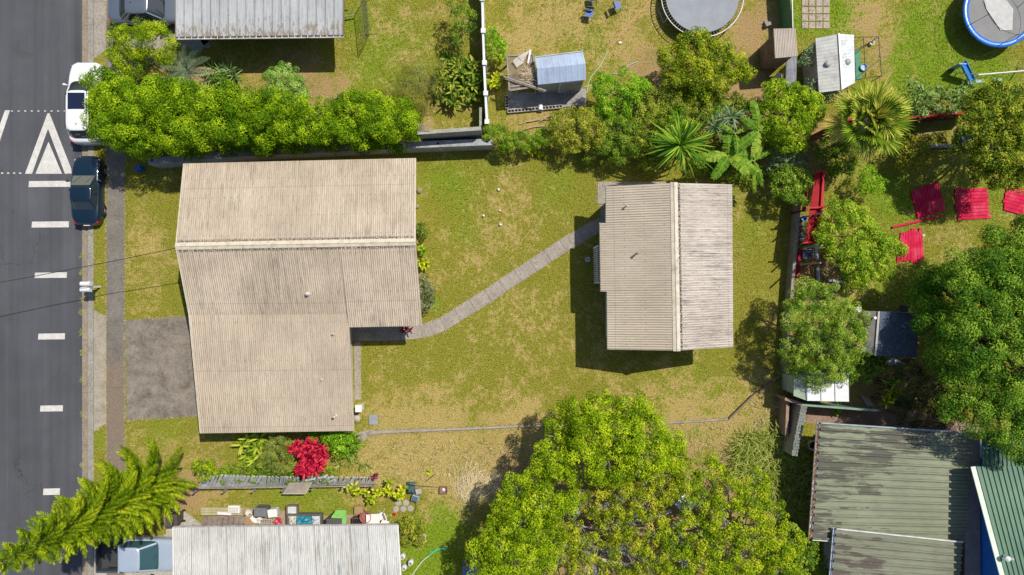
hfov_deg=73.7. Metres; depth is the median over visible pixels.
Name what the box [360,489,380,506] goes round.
ti plant
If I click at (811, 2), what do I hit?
paver
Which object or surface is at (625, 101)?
shrub
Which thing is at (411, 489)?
dark tarp
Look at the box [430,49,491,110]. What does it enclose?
ginger bed
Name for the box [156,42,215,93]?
cycad
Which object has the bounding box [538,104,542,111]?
bucket
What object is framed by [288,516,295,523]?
plastic bag
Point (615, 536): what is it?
sparse tree
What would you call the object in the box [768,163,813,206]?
round bush
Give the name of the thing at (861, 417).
paved strip
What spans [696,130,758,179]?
banana plant
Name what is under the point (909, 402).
dark shrub
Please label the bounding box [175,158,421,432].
long house
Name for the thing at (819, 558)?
tree
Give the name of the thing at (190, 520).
driveway
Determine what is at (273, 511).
cool box
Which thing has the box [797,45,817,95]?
shrub
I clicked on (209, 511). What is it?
plank
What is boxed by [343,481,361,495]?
ti plant
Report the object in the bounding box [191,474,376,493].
slatted fence
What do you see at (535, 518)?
lime tree
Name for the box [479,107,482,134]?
wall stub
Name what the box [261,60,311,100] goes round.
bush
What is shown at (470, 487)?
sand patch
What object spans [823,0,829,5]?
paver
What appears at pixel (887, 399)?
ti plant
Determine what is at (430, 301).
shrub
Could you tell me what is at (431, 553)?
hose
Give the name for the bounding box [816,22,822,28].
paver
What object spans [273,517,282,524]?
red bag
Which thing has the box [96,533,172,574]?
pickup truck
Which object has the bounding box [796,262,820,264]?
fence post
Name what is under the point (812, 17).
paver
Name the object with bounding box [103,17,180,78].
bush
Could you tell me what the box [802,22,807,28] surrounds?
paver
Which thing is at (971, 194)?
board stack
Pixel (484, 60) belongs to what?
white wall
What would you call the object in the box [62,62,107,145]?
white suv
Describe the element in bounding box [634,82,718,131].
shrub
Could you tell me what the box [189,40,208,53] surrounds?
path slab
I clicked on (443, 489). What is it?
long handled tool
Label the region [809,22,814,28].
paver
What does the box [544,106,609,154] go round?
shrub
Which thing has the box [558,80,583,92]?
door
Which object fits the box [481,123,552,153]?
creeper hedge
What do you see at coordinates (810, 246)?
fence post
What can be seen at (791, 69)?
corrugated sheet
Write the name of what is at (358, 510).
wood box
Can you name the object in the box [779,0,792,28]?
fence
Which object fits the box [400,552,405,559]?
gas cylinder
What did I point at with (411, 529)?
shrub
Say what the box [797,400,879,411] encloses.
green fence
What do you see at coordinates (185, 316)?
edge grass
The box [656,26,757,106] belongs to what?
citrus tree
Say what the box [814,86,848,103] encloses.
shrub
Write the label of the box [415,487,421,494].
paving block
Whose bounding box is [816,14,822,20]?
paver
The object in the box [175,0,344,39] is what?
grey roofed house
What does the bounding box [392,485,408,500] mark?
ti plant
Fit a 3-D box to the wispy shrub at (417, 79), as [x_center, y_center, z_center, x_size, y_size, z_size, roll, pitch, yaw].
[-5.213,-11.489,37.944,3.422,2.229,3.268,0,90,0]
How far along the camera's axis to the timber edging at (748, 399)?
38.80 m
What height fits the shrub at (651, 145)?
2.864 m
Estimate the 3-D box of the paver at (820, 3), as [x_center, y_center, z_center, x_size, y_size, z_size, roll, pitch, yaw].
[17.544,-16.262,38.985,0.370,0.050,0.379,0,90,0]
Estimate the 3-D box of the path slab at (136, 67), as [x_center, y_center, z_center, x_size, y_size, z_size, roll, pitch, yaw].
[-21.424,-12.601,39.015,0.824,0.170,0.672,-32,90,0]
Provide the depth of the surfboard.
38.21 m
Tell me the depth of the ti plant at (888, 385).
37.42 m
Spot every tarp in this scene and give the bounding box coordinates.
[296,516,311,523]
[407,482,414,493]
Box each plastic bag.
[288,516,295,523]
[312,516,319,523]
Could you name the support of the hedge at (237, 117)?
on the ground at (325, 76)
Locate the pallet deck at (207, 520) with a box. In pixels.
[201,515,244,524]
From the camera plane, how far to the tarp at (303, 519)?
38.40 m
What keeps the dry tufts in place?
on the ground at (325, 76)
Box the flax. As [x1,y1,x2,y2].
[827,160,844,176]
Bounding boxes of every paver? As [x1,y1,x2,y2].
[802,0,807,5]
[802,7,807,13]
[802,14,807,20]
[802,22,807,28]
[809,0,814,5]
[809,7,815,13]
[809,14,815,20]
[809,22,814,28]
[816,0,822,5]
[816,7,822,13]
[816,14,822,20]
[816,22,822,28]
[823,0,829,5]
[823,7,829,13]
[823,14,829,20]
[823,22,829,28]
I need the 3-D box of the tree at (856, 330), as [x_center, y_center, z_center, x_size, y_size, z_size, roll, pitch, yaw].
[16.472,2.600,36.822,5.344,4.584,5.960,21,90,0]
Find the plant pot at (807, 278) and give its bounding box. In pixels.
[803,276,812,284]
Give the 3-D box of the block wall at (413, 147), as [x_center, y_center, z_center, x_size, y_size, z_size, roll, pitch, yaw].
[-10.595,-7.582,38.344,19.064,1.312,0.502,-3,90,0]
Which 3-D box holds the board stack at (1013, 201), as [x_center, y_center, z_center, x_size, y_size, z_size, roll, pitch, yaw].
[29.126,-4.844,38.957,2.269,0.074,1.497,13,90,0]
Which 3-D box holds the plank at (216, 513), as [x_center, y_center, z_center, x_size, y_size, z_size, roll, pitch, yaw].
[-16.468,12.837,38.698,2.324,0.040,0.130,0,90,0]
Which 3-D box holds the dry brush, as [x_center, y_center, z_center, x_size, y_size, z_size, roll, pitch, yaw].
[0.927,-11.591,37.285,1.149,0.184,1.159,0,90,0]
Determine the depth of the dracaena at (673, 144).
35.62 m
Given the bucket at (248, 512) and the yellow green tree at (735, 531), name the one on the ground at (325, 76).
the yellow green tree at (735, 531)
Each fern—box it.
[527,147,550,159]
[831,402,841,416]
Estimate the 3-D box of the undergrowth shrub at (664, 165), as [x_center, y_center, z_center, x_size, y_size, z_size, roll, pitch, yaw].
[8.938,-8.402,37.964,10.631,2.212,3.317,-21,90,0]
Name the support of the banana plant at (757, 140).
on the ground at (325, 76)
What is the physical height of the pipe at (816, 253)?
0.190 m
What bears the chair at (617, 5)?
on the ground at (325, 76)
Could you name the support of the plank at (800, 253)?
on the ground at (325, 76)
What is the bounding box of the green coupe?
[65,156,106,225]
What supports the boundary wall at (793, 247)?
on the ground at (325, 76)
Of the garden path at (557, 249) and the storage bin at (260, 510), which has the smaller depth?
the storage bin at (260, 510)
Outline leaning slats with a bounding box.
[861,395,873,405]
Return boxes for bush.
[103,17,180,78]
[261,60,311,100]
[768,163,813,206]
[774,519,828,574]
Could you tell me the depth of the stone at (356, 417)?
38.83 m
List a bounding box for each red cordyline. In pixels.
[286,434,329,479]
[370,473,378,480]
[399,326,413,333]
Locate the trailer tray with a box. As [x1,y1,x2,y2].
[287,512,322,523]
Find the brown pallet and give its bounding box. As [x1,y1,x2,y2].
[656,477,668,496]
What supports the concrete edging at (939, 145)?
on the ground at (325, 76)
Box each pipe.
[814,244,818,259]
[816,267,819,280]
[827,279,844,283]
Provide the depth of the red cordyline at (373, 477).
38.52 m
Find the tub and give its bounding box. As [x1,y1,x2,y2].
[411,494,419,501]
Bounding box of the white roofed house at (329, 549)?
[172,523,401,574]
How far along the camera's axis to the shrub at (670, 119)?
36.58 m
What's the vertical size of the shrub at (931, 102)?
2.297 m
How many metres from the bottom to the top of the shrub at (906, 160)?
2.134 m
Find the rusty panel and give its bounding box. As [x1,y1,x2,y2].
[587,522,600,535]
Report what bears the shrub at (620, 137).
on the ground at (325, 76)
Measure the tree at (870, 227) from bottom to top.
3.699 m
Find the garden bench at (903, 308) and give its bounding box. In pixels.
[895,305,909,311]
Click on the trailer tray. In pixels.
(320, 514)
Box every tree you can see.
[445,0,477,46]
[464,464,580,574]
[529,389,688,488]
[538,457,680,574]
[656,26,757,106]
[657,453,807,574]
[754,77,826,154]
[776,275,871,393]
[811,193,908,289]
[901,211,1023,467]
[948,77,1023,193]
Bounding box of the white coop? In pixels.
[801,33,854,98]
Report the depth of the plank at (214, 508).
38.68 m
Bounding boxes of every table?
[282,481,311,493]
[366,511,380,523]
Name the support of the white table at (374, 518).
on the worn earth
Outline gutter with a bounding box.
[82,0,87,574]
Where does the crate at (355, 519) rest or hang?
on the worn earth
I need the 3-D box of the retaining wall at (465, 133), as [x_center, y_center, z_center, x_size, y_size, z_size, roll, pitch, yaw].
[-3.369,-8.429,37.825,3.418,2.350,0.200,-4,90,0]
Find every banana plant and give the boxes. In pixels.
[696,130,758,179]
[716,124,750,153]
[723,140,774,192]
[736,99,778,156]
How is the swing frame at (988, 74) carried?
on the ground at (325, 76)
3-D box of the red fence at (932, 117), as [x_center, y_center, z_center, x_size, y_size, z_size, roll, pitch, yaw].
[20.907,-9.280,38.225,9.907,1.550,0.862,-9,90,0]
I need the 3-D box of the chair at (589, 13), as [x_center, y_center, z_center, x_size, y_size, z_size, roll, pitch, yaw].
[4.370,-15.497,38.571,0.466,0.862,0.485,10,90,0]
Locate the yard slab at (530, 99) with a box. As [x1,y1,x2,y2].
[506,89,585,110]
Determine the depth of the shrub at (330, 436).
37.67 m
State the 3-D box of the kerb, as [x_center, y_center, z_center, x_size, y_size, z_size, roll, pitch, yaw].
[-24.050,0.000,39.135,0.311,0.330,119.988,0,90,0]
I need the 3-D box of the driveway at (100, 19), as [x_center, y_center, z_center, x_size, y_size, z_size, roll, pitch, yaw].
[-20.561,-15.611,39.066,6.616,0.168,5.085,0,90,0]
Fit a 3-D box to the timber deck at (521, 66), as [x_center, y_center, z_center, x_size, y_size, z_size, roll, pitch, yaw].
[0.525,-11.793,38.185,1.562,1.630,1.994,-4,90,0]
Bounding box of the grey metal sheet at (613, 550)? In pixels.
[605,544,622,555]
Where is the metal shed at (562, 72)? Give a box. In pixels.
[535,51,585,93]
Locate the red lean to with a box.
[790,170,825,244]
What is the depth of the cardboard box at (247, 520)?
38.70 m
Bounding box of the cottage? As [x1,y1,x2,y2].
[599,182,732,350]
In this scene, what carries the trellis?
on the ground at (325, 76)
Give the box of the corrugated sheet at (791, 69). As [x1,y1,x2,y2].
[776,57,796,93]
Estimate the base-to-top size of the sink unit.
0.250 m
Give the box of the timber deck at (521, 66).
[506,54,536,98]
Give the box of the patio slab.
[598,182,669,222]
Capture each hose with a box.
[429,547,447,555]
[586,52,607,92]
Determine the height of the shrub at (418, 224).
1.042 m
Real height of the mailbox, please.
1.356 m
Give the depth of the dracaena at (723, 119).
36.57 m
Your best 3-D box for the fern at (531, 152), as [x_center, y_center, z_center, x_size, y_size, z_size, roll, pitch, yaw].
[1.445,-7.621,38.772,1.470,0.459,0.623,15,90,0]
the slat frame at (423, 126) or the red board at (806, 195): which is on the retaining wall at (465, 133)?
the slat frame at (423, 126)
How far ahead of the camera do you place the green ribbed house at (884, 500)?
35.70 m
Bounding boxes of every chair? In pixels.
[359,510,370,522]
[377,509,387,519]
[584,6,593,20]
[610,0,621,12]
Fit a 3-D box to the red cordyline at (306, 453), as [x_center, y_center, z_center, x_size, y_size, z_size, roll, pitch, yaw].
[-11.147,9.356,38.136,2.309,1.729,2.442,-18,90,0]
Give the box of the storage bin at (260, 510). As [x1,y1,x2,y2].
[254,504,270,516]
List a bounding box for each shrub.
[191,458,219,481]
[218,460,336,484]
[254,432,293,475]
[304,431,355,459]
[389,52,445,109]
[398,515,428,547]
[416,221,427,239]
[419,274,435,313]
[484,26,507,60]
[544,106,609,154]
[576,91,761,176]
[589,65,652,125]
[589,114,642,165]
[629,100,684,171]
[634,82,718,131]
[661,105,686,134]
[689,131,781,188]
[701,94,758,122]
[766,145,810,175]
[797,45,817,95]
[813,130,861,177]
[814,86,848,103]
[850,353,887,384]
[854,164,889,196]
[883,358,960,429]
[892,133,930,173]
[898,77,975,121]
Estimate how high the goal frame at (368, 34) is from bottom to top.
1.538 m
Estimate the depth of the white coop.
36.86 m
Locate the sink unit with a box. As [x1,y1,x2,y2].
[228,505,240,512]
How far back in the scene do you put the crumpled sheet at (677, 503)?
38.09 m
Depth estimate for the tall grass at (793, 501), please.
38.52 m
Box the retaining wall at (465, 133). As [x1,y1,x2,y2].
[417,126,482,140]
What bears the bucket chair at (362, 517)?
on the worn earth
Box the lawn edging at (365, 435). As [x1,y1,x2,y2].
[361,418,730,439]
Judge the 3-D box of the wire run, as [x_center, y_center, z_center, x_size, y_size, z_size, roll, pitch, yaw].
[19.336,-12.479,38.041,1.435,1.919,2.354,-3,90,0]
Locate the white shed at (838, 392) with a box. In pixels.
[782,372,848,401]
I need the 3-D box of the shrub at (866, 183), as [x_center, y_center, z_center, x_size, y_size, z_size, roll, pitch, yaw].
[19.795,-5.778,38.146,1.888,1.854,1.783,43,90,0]
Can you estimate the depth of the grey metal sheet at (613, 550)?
38.08 m
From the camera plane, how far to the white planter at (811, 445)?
38.64 m
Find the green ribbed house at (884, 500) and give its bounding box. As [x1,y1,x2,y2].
[808,421,980,574]
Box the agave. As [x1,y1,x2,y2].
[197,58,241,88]
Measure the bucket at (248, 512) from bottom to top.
0.380 m
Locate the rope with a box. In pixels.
[611,0,650,46]
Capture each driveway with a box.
[94,0,209,58]
[94,510,200,574]
[125,317,197,419]
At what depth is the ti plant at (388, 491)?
38.29 m
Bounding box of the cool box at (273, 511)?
[267,507,279,517]
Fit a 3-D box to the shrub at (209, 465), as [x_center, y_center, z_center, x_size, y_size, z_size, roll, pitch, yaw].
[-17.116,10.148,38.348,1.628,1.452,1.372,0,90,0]
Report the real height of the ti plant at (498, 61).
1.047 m
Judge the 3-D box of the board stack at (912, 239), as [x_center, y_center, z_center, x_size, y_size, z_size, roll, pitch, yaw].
[22.713,-2.397,38.957,1.576,0.075,2.039,0,90,0]
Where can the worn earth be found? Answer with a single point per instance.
(283, 516)
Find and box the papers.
[250,515,261,523]
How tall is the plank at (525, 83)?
0.030 m
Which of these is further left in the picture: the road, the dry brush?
the road
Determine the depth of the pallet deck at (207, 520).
38.65 m
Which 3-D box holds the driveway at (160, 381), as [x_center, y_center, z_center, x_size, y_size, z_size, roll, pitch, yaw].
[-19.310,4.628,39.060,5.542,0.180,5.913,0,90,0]
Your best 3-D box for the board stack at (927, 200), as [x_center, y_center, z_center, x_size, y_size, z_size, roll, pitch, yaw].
[23.732,-4.989,38.956,1.662,0.073,1.762,-15,90,0]
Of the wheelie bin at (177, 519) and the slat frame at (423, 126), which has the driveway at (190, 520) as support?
the wheelie bin at (177, 519)
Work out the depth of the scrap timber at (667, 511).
38.55 m
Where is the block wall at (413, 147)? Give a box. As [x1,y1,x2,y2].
[148,139,492,168]
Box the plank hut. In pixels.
[759,28,796,69]
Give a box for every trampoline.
[658,0,743,41]
[956,0,1023,52]
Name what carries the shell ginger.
on the ground at (325, 76)
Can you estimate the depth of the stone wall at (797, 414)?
37.45 m
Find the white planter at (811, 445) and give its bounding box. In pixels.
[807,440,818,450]
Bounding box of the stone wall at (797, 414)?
[780,402,806,455]
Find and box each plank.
[201,507,241,509]
[201,510,241,512]
[201,513,241,514]
[503,76,545,90]
[505,78,544,91]
[794,249,802,282]
[796,258,815,276]
[892,215,941,227]
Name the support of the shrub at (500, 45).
on the ground at (325, 76)
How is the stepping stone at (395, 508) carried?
on the ground at (325, 76)
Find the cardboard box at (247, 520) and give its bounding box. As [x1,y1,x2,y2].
[244,513,256,524]
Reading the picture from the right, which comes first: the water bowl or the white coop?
the water bowl
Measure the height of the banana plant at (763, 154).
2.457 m
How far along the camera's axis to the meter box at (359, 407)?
38.06 m
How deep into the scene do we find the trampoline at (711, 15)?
38.11 m
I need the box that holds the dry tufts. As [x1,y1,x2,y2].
[364,163,778,483]
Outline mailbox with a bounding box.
[80,281,100,291]
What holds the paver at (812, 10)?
on the ground at (325, 76)
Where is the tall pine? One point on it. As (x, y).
(107, 503)
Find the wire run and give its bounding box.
[854,36,881,84]
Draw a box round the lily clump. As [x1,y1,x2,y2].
[333,451,372,473]
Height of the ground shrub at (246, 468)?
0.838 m
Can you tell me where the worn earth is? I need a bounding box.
[217,508,385,524]
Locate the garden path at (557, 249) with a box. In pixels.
[352,218,601,340]
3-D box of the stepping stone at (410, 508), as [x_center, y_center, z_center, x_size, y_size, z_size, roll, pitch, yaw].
[-5.799,12.611,38.977,0.360,0.045,0.351,0,90,0]
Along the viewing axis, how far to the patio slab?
38.97 m
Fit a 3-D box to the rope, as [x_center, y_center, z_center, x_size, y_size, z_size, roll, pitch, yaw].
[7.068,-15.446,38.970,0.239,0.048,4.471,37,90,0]
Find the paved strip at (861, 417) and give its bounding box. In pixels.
[805,405,978,431]
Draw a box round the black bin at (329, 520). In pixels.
[326,514,341,523]
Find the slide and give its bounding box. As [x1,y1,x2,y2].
[948,61,975,84]
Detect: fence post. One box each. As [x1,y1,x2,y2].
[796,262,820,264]
[797,245,822,248]
[800,212,823,218]
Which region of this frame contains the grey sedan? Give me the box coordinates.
[108,0,174,27]
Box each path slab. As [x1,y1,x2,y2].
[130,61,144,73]
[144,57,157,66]
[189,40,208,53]
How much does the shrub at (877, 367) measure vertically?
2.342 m
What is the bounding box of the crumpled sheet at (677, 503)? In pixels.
[674,494,695,512]
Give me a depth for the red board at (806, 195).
38.00 m
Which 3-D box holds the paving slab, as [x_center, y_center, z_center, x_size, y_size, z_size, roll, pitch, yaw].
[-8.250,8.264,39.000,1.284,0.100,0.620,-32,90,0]
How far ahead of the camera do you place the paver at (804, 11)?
38.96 m
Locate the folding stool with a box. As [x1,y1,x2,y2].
[800,249,812,258]
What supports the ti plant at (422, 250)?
on the ground at (325, 76)
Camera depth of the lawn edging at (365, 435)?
38.88 m
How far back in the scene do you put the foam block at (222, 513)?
38.50 m
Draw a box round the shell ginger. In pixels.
[231,432,278,472]
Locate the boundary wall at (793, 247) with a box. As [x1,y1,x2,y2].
[780,197,801,371]
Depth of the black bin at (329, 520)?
38.02 m
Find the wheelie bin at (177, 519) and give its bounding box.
[165,509,185,527]
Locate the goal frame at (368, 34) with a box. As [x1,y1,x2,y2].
[360,0,373,37]
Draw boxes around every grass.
[91,0,597,574]
[723,419,812,536]
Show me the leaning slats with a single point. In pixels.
(867, 401)
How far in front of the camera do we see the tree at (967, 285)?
32.75 m
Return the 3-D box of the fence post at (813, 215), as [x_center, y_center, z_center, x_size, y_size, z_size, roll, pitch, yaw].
[16.325,-3.928,37.400,0.070,3.200,0.070,0,90,0]
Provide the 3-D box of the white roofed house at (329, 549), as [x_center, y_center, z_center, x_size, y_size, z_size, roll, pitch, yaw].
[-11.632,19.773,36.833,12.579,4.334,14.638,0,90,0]
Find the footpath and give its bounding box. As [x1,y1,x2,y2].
[107,0,124,574]
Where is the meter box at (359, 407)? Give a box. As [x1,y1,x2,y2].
[355,403,363,411]
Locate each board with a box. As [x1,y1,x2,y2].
[513,50,529,67]
[802,188,807,211]
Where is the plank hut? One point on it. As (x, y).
(777, 48)
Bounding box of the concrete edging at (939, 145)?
[927,144,962,147]
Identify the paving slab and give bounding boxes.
[357,430,375,441]
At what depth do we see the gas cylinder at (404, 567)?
38.58 m
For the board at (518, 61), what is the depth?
37.28 m
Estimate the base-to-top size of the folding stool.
0.688 m
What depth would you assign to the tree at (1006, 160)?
34.63 m
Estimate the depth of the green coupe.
38.28 m
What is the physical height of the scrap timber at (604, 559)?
0.791 m
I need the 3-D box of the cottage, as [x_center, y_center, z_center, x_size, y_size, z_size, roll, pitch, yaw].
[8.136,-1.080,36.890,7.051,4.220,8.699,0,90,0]
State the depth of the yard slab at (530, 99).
38.95 m
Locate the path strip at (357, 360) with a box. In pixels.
[354,342,360,399]
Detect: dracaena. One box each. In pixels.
[639,107,718,177]
[703,103,749,141]
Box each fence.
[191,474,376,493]
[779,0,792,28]
[797,111,967,143]
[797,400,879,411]
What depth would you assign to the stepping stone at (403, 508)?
38.96 m
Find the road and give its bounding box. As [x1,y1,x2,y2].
[0,0,81,574]
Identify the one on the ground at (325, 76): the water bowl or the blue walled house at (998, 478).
the blue walled house at (998, 478)
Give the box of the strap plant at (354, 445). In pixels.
[339,431,365,459]
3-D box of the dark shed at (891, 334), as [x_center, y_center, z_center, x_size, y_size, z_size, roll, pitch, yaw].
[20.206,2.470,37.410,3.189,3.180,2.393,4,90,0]
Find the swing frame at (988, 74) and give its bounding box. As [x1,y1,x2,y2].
[956,67,1023,94]
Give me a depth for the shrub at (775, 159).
37.32 m
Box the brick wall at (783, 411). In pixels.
[774,393,803,435]
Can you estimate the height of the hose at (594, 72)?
0.038 m
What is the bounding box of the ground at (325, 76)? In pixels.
[93,0,1023,574]
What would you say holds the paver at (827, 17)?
on the ground at (325, 76)
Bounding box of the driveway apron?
[94,311,105,429]
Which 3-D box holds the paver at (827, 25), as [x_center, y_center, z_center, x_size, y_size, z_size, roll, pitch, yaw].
[17.949,-14.977,38.985,0.364,0.050,0.374,0,90,0]
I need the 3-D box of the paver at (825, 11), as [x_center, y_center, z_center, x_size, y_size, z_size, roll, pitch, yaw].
[17.949,-15.833,38.985,0.370,0.050,0.380,0,90,0]
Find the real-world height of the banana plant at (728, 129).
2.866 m
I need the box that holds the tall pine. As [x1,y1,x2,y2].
[0,436,197,574]
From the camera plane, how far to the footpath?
38.98 m
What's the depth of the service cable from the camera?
35.17 m
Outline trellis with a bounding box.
[593,245,599,283]
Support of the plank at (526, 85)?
on the timber deck at (521, 66)
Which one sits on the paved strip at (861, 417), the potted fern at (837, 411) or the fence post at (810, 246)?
the potted fern at (837, 411)
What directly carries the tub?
on the ground at (325, 76)
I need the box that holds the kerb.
[88,0,93,574]
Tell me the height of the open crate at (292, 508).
0.300 m
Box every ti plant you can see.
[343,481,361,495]
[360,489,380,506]
[378,478,395,496]
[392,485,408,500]
[417,258,428,270]
[418,244,427,255]
[486,70,501,88]
[491,55,503,67]
[870,387,902,408]
[874,376,903,391]
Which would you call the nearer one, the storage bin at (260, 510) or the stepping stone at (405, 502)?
the storage bin at (260, 510)
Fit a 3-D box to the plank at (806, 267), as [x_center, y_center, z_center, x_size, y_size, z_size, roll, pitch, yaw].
[16.595,-1.114,38.500,1.417,0.060,0.160,-43,90,0]
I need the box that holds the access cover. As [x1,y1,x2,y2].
[369,415,377,424]
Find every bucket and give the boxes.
[245,509,252,515]
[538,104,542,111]
[774,73,781,78]
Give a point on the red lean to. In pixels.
(816, 206)
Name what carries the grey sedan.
on the driveway at (100, 19)
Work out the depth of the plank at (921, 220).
38.88 m
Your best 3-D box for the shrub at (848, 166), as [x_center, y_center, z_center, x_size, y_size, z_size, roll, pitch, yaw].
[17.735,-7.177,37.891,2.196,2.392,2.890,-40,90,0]
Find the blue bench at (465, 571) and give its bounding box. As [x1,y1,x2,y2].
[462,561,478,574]
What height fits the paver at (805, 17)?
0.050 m
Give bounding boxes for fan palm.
[820,77,916,162]
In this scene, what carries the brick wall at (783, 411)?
on the ground at (325, 76)
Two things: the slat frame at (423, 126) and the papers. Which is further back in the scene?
the papers
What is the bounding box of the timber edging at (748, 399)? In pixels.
[728,375,779,418]
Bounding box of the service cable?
[0,248,174,282]
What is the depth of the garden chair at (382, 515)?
38.56 m
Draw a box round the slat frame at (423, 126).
[418,123,429,130]
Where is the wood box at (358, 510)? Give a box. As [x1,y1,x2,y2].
[354,506,363,514]
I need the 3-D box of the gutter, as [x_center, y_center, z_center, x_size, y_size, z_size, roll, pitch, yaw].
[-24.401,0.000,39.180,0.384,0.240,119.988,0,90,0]
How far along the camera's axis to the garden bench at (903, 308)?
38.48 m
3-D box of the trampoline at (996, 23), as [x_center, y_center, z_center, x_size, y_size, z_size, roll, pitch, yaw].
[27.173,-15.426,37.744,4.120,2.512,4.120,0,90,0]
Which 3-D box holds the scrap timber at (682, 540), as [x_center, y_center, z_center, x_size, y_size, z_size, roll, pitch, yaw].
[9.664,14.876,38.686,0.201,0.629,1.687,-10,90,0]
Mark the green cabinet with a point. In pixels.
(339, 514)
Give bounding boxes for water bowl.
[860,64,867,70]
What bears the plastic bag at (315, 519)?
in the trailer tray
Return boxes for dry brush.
[518,65,537,84]
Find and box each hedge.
[78,64,422,162]
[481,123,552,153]
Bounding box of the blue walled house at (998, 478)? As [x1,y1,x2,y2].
[970,433,1023,574]
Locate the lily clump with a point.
(358, 465)
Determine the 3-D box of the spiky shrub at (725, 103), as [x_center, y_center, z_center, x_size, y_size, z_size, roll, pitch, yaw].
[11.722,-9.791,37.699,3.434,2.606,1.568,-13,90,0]
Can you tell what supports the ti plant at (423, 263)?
on the ground at (325, 76)
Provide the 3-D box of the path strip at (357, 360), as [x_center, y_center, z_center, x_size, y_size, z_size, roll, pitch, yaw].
[-8.827,4.756,39.040,0.400,0.120,3.314,0,90,0]
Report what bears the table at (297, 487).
on the ground at (325, 76)
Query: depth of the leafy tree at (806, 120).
36.03 m
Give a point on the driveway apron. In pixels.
(99, 370)
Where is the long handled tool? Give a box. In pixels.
[410,483,446,493]
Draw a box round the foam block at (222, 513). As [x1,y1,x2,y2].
[217,511,231,514]
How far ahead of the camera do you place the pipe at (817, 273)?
38.80 m
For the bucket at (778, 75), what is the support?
on the ground at (325, 76)
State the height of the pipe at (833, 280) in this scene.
0.171 m
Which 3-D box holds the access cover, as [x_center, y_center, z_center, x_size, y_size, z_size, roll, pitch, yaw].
[-7.909,7.552,38.980,0.500,0.050,0.560,3,90,0]
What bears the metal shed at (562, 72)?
on the ground at (325, 76)
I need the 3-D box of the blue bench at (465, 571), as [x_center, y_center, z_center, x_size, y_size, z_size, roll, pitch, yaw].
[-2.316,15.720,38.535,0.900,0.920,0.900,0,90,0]
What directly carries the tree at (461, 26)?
on the ground at (325, 76)
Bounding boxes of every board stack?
[896,228,923,262]
[910,182,944,218]
[954,188,991,219]
[1002,186,1023,214]
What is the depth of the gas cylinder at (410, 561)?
38.57 m
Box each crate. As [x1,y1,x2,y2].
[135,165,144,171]
[286,504,298,515]
[352,516,363,523]
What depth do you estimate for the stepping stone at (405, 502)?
38.96 m
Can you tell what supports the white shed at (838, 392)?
on the ground at (325, 76)
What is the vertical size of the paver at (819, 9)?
0.050 m
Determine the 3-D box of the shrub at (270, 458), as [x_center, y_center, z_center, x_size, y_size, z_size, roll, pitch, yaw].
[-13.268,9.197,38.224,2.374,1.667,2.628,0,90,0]
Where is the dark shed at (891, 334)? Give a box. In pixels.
[838,311,918,357]
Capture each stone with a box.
[354,414,359,421]
[393,506,398,511]
[400,506,406,511]
[403,500,408,505]
[407,505,413,511]
[763,20,770,27]
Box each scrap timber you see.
[602,558,627,565]
[644,509,670,521]
[680,537,687,566]
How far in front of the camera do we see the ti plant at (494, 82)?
38.27 m
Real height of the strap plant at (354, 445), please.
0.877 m
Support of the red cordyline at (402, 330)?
on the ground at (325, 76)
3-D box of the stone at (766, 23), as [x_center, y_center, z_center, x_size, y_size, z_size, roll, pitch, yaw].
[14.501,-15.047,38.850,0.300,0.300,0.404,-23,90,0]
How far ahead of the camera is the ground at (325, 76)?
39.00 m
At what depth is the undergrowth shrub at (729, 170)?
38.23 m
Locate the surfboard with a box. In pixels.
[885,358,903,365]
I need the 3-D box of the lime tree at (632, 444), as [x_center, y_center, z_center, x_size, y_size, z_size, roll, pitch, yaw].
[4.979,7.667,35.957,8.285,6.330,4.967,0,90,0]
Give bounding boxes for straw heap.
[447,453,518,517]
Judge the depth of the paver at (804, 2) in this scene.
38.96 m
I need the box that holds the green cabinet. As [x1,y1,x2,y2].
[331,510,346,523]
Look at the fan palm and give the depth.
34.03 m
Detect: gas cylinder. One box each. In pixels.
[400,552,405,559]
[401,563,406,570]
[408,558,413,565]
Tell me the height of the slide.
1.101 m
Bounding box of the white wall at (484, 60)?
[480,0,489,129]

